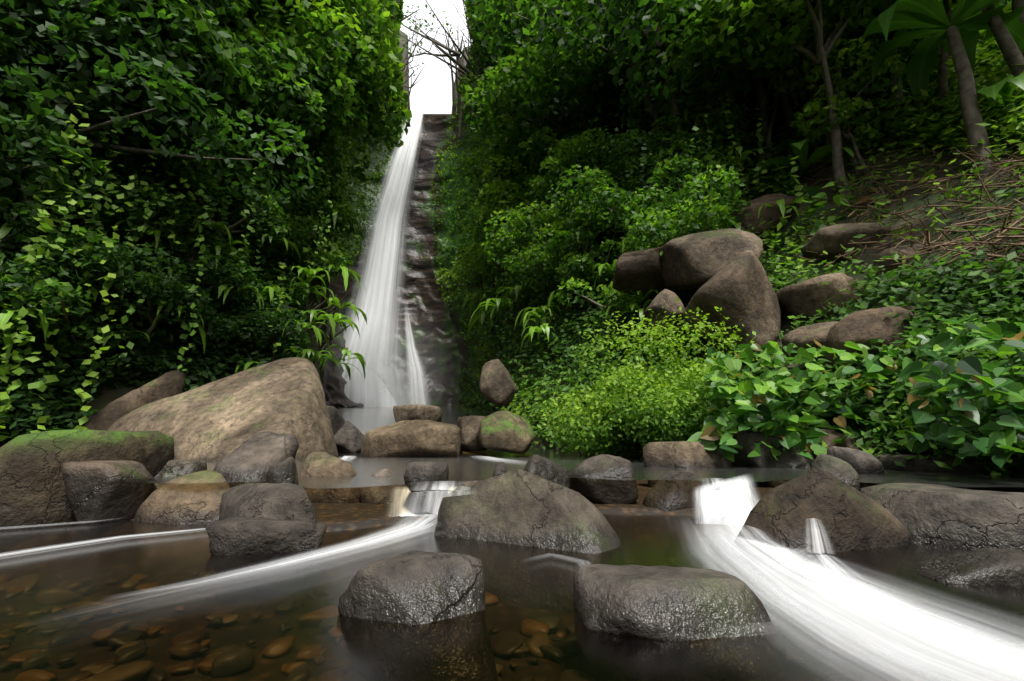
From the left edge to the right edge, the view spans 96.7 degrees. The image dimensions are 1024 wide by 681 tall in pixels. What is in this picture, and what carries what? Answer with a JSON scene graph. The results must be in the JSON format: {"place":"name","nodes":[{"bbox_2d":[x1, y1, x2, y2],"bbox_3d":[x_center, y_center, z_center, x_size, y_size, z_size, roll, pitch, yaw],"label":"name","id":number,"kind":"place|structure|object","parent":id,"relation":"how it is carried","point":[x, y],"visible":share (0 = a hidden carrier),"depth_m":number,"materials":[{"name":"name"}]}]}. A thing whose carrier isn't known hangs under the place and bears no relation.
{"place":"outdoors","nodes":[
{"label":"outdoors","id":0,"kind":"place"},
{"bbox_2d":[400,0,469,113],"label":"sky","id":1,"kind":"structure","parent":0,"point":[432,94],"materials":[{"name":"white"}]},
{"bbox_2d":[0,30,1023,531],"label":"ground","id":2,"kind":"structure","parent":0,"point":[344,516],"depth_m":9.71,"materials":[{"name":"soil"}]},
{"bbox_2d":[0,429,173,527],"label":"mossy rock","id":3,"kind":"object","parent":2,"relation":"on","point":[32,489],"visible":0.4,"depth_m":3.15,"materials":[{"name":"brown stone"}]},
{"bbox_2d":[62,460,153,523],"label":"rock","id":4,"kind":"object","parent":2,"relation":"on","point":[103,491],"visible":0.78,"depth_m":3.14,"materials":[{"name":"dark grey wet rock"}]},
{"bbox_2d":[79,370,185,429],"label":"boulder","id":5,"kind":"object","parent":2,"relation":"on","point":[165,385],"visible":0.21,"depth_m":8.64,"materials":[{"name":"brown stone"}]},
{"bbox_2d":[154,459,206,488],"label":"rock","id":6,"kind":"object","parent":2,"relation":"on","point":[176,467],"visible":0.16,"depth_m":3.97,"materials":[{"name":"grey stone"}]},
{"bbox_2d":[133,470,229,523],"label":"rock","id":7,"kind":"object","parent":2,"relation":"on","point":[179,503],"visible":0.26,"depth_m":3.23,"materials":[{"name":"brown stone"}]},
{"bbox_2d":[0,50,369,441],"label":"hanging vines","id":8,"kind":"object","parent":2,"relation":"on","point":[41,386],"visible":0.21,"depth_m":8.68,"materials":[{"name":"green plant"}]},
{"bbox_2d":[108,357,337,461],"bbox_3d":[-5.027,2.823,8.036,4.150,5.433,3.468,-5,-13,20],"label":"boulder","id":9,"kind":"object","parent":2,"relation":"on","point":[219,420],"visible":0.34,"depth_m":7.77,"materials":[{"name":"brown stone"}]},
{"bbox_2d":[213,431,298,487],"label":"pointed rock","id":10,"kind":"object","parent":2,"relation":"on","point":[257,456],"visible":0.35,"depth_m":3.80,"materials":[{"name":"grey stone"}]},
{"bbox_2d":[205,517,326,554],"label":"dark rock","id":11,"kind":"object","parent":2,"relation":"on","point":[239,535],"visible":0.48,"depth_m":2.29,"materials":[{"name":"grey stone"}]},
{"bbox_2d":[219,483,316,522],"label":"rock","id":12,"kind":"object","parent":2,"relation":"on","point":[285,501],"visible":0.23,"depth_m":2.79,"materials":[{"name":"grey stone"}]},
{"bbox_2d":[266,456,298,484],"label":"rock","id":13,"kind":"object","parent":2,"relation":"on","point":[284,471],"visible":0.29,"depth_m":3.07,"materials":[{"name":"grey stone"}]},
{"bbox_2d":[300,452,360,503],"bbox_3d":[-1.619,1.684,4.030,0.571,1.358,0.455,0,-12,0],"label":"rock block","id":14,"kind":"object","parent":2,"relation":"on","point":[319,464],"visible":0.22,"depth_m":3.94,"materials":[{"name":"brown stone"}]},
{"bbox_2d":[334,421,363,452],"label":"waterfall rock","id":15,"kind":"object","parent":2,"relation":"on","point":[348,436],"visible":0.7,"depth_m":9.41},
{"bbox_2d":[350,388,403,406],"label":"waterfall","id":16,"kind":"structure","parent":2,"relation":"attached to","point":[398,403],"depth_m":38.81,"materials":[{"name":"white liquid"}]},
{"bbox_2d":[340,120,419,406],"bbox_3d":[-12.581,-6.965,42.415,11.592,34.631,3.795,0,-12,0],"label":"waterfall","id":17,"kind":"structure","parent":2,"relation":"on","point":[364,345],"depth_m":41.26,"materials":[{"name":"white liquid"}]},
{"bbox_2d":[360,468,403,503],"bbox_3d":[-1.131,1.562,3.956,0.441,0.868,0.389,0,-12,0],"label":"rock block","id":18,"kind":"object","parent":2,"relation":"on","point":[380,494],"visible":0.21,"depth_m":3.93,"materials":[{"name":"brown stone"}]},
{"bbox_2d":[2,56,807,409],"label":"hanging vines","id":19,"kind":"object","parent":2,"relation":"on","point":[94,364],"visible":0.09,"depth_m":11.25,"materials":[{"name":"green plant"}]},
{"bbox_2d":[323,94,492,407],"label":"cliff","id":20,"kind":"structure","parent":2,"relation":"on","point":[419,304],"depth_m":45.11,"materials":[{"name":"grey stone"}]},
{"bbox_2d":[375,111,421,388],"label":"waterfall","id":21,"kind":"structure","parent":20,"relation":"on","point":[416,116],"depth_m":45.02,"materials":[{"name":"white liquid"}]},
{"bbox_2d":[338,550,484,624],"bbox_3d":[-0.305,0.975,1.567,0.541,0.431,0.447,0,-12,0],"label":"rock","id":22,"kind":"object","parent":2,"relation":"on","point":[414,587],"visible":0.52,"depth_m":1.50,"materials":[{"name":"grey stone"}]},
{"bbox_2d":[361,420,462,456],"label":"waterfall rock","id":23,"kind":"object","parent":2,"relation":"on","point":[417,438],"visible":0.85,"depth_m":8.64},
{"bbox_2d":[406,322,425,404],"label":"trickle","id":24,"kind":"object","parent":2,"relation":"on","point":[416,397],"visible":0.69,"depth_m":40.64,"materials":[{"name":"white liquid"}]},
{"bbox_2d":[398,488,453,516],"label":"cascade","id":25,"kind":"object","parent":2,"relation":"on","point":[409,505],"visible":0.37,"depth_m":3.32,"materials":[{"name":"white liquid"}]},
{"bbox_2d":[404,461,448,512],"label":"rock","id":26,"kind":"object","parent":2,"relation":"on","point":[422,479],"visible":0.86,"depth_m":3.25,"materials":[{"name":"grey stone"}]},
{"bbox_2d":[401,0,471,84],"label":"branches","id":27,"kind":"object","parent":2,"relation":"on","point":[407,63],"visible":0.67,"depth_m":41.98,"materials":[{"name":"brown plant"}]},
{"bbox_2d":[399,1,469,75],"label":"foliage sprigs","id":28,"kind":"object","parent":27,"relation":"attached to","point":[416,29],"visible":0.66,"depth_m":41.95,"materials":[{"name":"green plant"}]},
{"bbox_2d":[479,359,516,405],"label":"hill boulder","id":29,"kind":"object","parent":2,"relation":"on","point":[497,386],"visible":1,"depth_m":9.68,"materials":[{"name":"brown stone"}]},
{"bbox_2d":[0,0,1011,354],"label":"tree foliage","id":30,"kind":"object","parent":2,"relation":"on","point":[250,50],"visible":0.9,"depth_m":12.11,"materials":[{"name":"green plant"}]},
{"bbox_2d":[0,513,1023,680],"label":"water","id":31,"kind":"structure","parent":2,"relation":"on","point":[182,603],"depth_m":1.46,"materials":[{"name":"brown liquid"}]},
{"bbox_2d":[4,531,176,554],"bbox_3d":[-2.188,1.100,2.506,0.370,0.012,1.296,-8,-15,33],"label":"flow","id":32,"kind":"object","parent":31,"relation":"on","point":[77,543],"visible":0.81,"depth_m":2.40,"materials":[{"name":"white liquid"}]},
{"bbox_2d":[717,483,1023,667],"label":"cascade","id":33,"kind":"object","parent":31,"relation":"on","point":[976,645],"visible":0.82,"depth_m":1.43,"materials":[{"name":"white liquid"}]},
{"bbox_2d":[700,478,753,524],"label":"cascade","id":34,"kind":"object","parent":33,"relation":"attached to","point":[737,492],"visible":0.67,"depth_m":3.21,"materials":[{"name":"white liquid"}]},
{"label":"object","id":35,"kind":"object","parent":31,"relation":"on","visible":0},
{"bbox_2d":[277,486,446,564],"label":"flowing water","id":36,"kind":"structure","parent":35,"relation":"on","point":[438,501],"depth_m":2.81,"materials":[{"name":"white liquid"}]},
{"bbox_2d":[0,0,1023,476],"bbox_3d":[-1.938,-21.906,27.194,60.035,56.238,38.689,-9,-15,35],"label":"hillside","id":37,"kind":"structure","parent":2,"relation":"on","point":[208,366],"depth_m":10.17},
{"bbox_2d":[0,58,819,378],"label":"ferns and fronds","id":38,"kind":"object","parent":37,"relation":"on","point":[346,274],"visible":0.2,"depth_m":12.92,"materials":[{"name":"green plant"}]},
{"bbox_2d":[0,0,1023,369],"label":"tree trunks and limbs","id":39,"kind":"object","parent":2,"relation":"on","point":[1010,50],"visible":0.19,"depth_m":11.49,"materials":[{"name":"brown plant"}]},
{"bbox_2d":[434,469,620,553],"bbox_3d":[0.081,1.342,2.643,1.147,1.137,1.099,0,-12,0],"label":"rock","id":40,"kind":"object","parent":2,"relation":"on","point":[520,507],"visible":0.41,"depth_m":2.60,"materials":[{"name":"grey stone"}]},
{"bbox_2d":[45,0,1023,266],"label":"banana plants","id":41,"kind":"object","parent":2,"relation":"on","point":[921,18],"visible":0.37,"depth_m":10.21,"materials":[{"name":"green plant"}]},
{"bbox_2d":[523,455,569,488],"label":"rock","id":42,"kind":"object","parent":2,"relation":"on","point":[544,468],"visible":0.34,"depth_m":3.78,"materials":[{"name":"grey stone"}]},
{"bbox_2d":[144,406,1023,488],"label":"water pool","id":43,"kind":"structure","parent":2,"relation":"on","point":[465,466],"depth_m":4.74,"materials":[{"name":"grey liquid"}]},
{"bbox_2d":[327,406,344,434],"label":"waterfall rock","id":44,"kind":"object","parent":43,"relation":"on","point":[337,420],"visible":0.27,"depth_m":10.45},
{"bbox_2d":[393,404,441,421],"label":"waterfall rock","id":45,"kind":"object","parent":43,"relation":"on","point":[416,412],"visible":0.48,"depth_m":10.90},
{"bbox_2d":[457,416,486,451],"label":"waterfall rock","id":46,"kind":"object","parent":43,"relation":"on","point":[469,426],"visible":0.55,"depth_m":9.18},
{"bbox_2d":[492,462,506,476],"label":"rock","id":47,"kind":"object","parent":43,"relation":"in","point":[500,468],"visible":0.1,"depth_m":3.09,"materials":[{"name":"grey stone"}]},
{"bbox_2d":[478,410,534,453],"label":"waterfall rock","id":48,"kind":"object","parent":43,"relation":"on","point":[506,431],"visible":1,"depth_m":8.67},
{"bbox_2d":[569,454,637,503],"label":"rock","id":49,"kind":"object","parent":2,"relation":"on","point":[601,491],"visible":0.73,"depth_m":3.83,"materials":[{"name":"grey stone"}]},
{"bbox_2d":[612,247,674,297],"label":"hill boulder","id":50,"kind":"object","parent":2,"relation":"on","point":[636,271],"visible":0.79,"depth_m":10.21,"materials":[{"name":"brown stone"}]},
{"bbox_2d":[534,297,763,457],"bbox_3d":[2.390,0.836,7.866,3.993,2.995,3.465,0,-12,0],"label":"bush","id":51,"kind":"object","parent":2,"relation":"on","point":[650,405],"visible":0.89,"depth_m":7.46,"materials":[{"name":"green plant"}]},
{"bbox_2d":[641,289,684,336],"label":"hill boulder","id":52,"kind":"object","parent":2,"relation":"on","point":[665,299],"visible":0.82,"depth_m":9.16,"materials":[{"name":"brown stone"}]},
{"bbox_2d":[642,471,700,511],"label":"rock","id":53,"kind":"object","parent":2,"relation":"on","point":[668,495],"visible":0.48,"depth_m":3.65,"materials":[{"name":"stone"}]},
{"bbox_2d":[573,564,775,640],"bbox_3d":[0.508,0.975,1.445,0.587,0.441,0.417,0,-12,0],"label":"rock","id":54,"kind":"object","parent":2,"relation":"on","point":[669,603],"visible":0.58,"depth_m":1.37,"materials":[{"name":"grey stone"}]},
{"bbox_2d":[643,441,732,489],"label":"rock","id":55,"kind":"object","parent":2,"relation":"on","point":[685,454],"visible":0.32,"depth_m":5.22,"materials":[{"name":"brown stone"}]},
{"bbox_2d":[683,250,780,361],"bbox_3d":[4.288,-0.582,8.916,1.880,2.088,1.410,7,-14,-30],"label":"hill boulder","id":56,"kind":"object","parent":2,"relation":"on","point":[739,289],"visible":0.86,"depth_m":8.32,"materials":[{"name":"brown stone"}]},
{"bbox_2d":[659,228,762,290],"bbox_3d":[4.301,-1.645,9.838,2.113,1.380,1.858,0,-12,0],"label":"hill boulder","id":57,"kind":"object","parent":56,"relation":"on","point":[694,261],"visible":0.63,"depth_m":9.26,"materials":[{"name":"stone"}]},
{"bbox_2d":[700,377,828,461],"bbox_3d":[3.076,0.943,5.512,1.818,1.051,1.057,0,-12,0],"label":"leafy shrub","id":58,"kind":"object","parent":2,"relation":"on","point":[722,431],"visible":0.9,"depth_m":5.30,"materials":[{"name":"green plant"}]},
{"bbox_2d":[731,193,799,238],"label":"hill boulder","id":59,"kind":"object","parent":2,"relation":"on","point":[770,214],"visible":0.46,"depth_m":11.42,"materials":[{"name":"brown stone"}]},
{"bbox_2d":[732,429,814,487],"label":"rock","id":60,"kind":"object","parent":2,"relation":"on","point":[785,458],"visible":0.29,"depth_m":5.37,"materials":[{"name":"grey stone"}]},
{"bbox_2d":[687,339,909,446],"bbox_3d":[3.995,0.693,6.059,3.700,1.648,1.722,0,-12,0],"label":"leafy shrub","id":61,"kind":"object","parent":2,"relation":"on","point":[881,361],"visible":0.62,"depth_m":5.74,"materials":[{"name":"green plant"}]},
{"bbox_2d":[782,322,836,363],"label":"hill boulder","id":62,"kind":"object","parent":2,"relation":"on","point":[801,336],"visible":0.17,"depth_m":7.21,"materials":[{"name":"brown stone"}]},
{"bbox_2d":[776,273,865,323],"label":"hill boulder","id":63,"kind":"object","parent":2,"relation":"on","point":[807,297],"visible":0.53,"depth_m":8.32,"materials":[{"name":"brown stone"}]},
{"bbox_2d":[734,468,909,553],"bbox_3d":[1.628,1.178,2.507,1.051,0.925,0.444,4,-13,-18],"label":"boulder","id":64,"kind":"object","parent":2,"relation":"on","point":[841,515],"visible":0.46,"depth_m":2.40,"materials":[{"name":"stone"}]},
{"bbox_2d":[812,524,845,578],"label":"flowing water","id":65,"kind":"structure","parent":64,"relation":"on","point":[819,551],"depth_m":2.03,"materials":[{"name":"white liquid"}]},
{"bbox_2d":[810,454,858,490],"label":"rock","id":66,"kind":"object","parent":2,"relation":"on","point":[842,470],"visible":0.2,"depth_m":3.21,"materials":[{"name":"grey stone"}]},
{"bbox_2d":[811,429,863,459],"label":"bank rock","id":67,"kind":"object","parent":2,"relation":"on","point":[848,442],"visible":0.12,"depth_m":5.55,"materials":[{"name":"stone"}]},
{"bbox_2d":[801,222,892,259],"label":"hill boulder","id":68,"kind":"object","parent":2,"relation":"on","point":[821,240],"visible":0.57,"depth_m":9.42,"materials":[{"name":"stone"}]},
{"bbox_2d":[802,182,893,238],"bbox_3d":[7.850,-2.862,10.363,2.692,1.916,1.152,0,-12,0],"label":"broad leaf plant","id":69,"kind":"object","parent":2,"relation":"on","point":[837,198],"visible":0.62,"depth_m":10.42,"materials":[{"name":"green plant"}]},
{"bbox_2d":[827,446,884,490],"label":"rock","id":70,"kind":"object","parent":2,"relation":"on","point":[860,462],"visible":0.36,"depth_m":4.28,"materials":[{"name":"stone"}]},
{"bbox_2d":[821,306,925,368],"bbox_3d":[5.417,-0.003,6.850,1.298,0.828,0.979,0,-12,0],"label":"hill boulder","id":71,"kind":"object","parent":2,"relation":"on","point":[863,327],"visible":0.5,"depth_m":6.52,"materials":[{"name":"brown stone"}]},
{"bbox_2d":[873,244,922,279],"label":"hill boulder","id":72,"kind":"object","parent":2,"relation":"on","point":[908,250],"visible":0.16,"depth_m":8.11,"materials":[{"name":"stone"}]},
{"bbox_2d":[895,305,915,309],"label":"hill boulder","id":73,"kind":"object","parent":2,"relation":"on","point":[909,307],"visible":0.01,"depth_m":6.94,"materials":[{"name":"brown stone"}]},
{"bbox_2d":[789,130,1023,285],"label":"dead brush pile","id":74,"kind":"object","parent":2,"relation":"on","point":[998,237],"visible":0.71,"depth_m":7.98,"materials":[{"name":"brown wood"}]},
{"bbox_2d":[872,453,996,473],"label":"flat rock","id":75,"kind":"object","parent":2,"relation":"on","point":[915,464],"visible":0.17,"depth_m":4.49,"materials":[{"name":"stone"}]},
{"bbox_2d":[860,483,1023,551],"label":"rock","id":76,"kind":"object","parent":2,"relation":"on","point":[937,515],"visible":0.45,"depth_m":2.47,"materials":[{"name":"grey stone"}]},
{"bbox_2d":[897,314,1023,456],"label":"leafy shrub","id":77,"kind":"object","parent":2,"relation":"on","point":[943,345],"visible":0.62,"depth_m":4.01,"materials":[{"name":"green plant"}]},
{"bbox_2d":[916,548,1023,585],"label":"rock","id":78,"kind":"object","parent":2,"relation":"on","point":[988,566],"visible":0.45,"depth_m":1.84,"materials":[{"name":"grey stone"}]},
{"bbox_2d":[946,338,1023,467],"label":"leafy shrub","id":79,"kind":"object","parent":2,"relation":"on","point":[999,394],"visible":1,"depth_m":3.38,"materials":[{"name":"green plant"}]}
]}

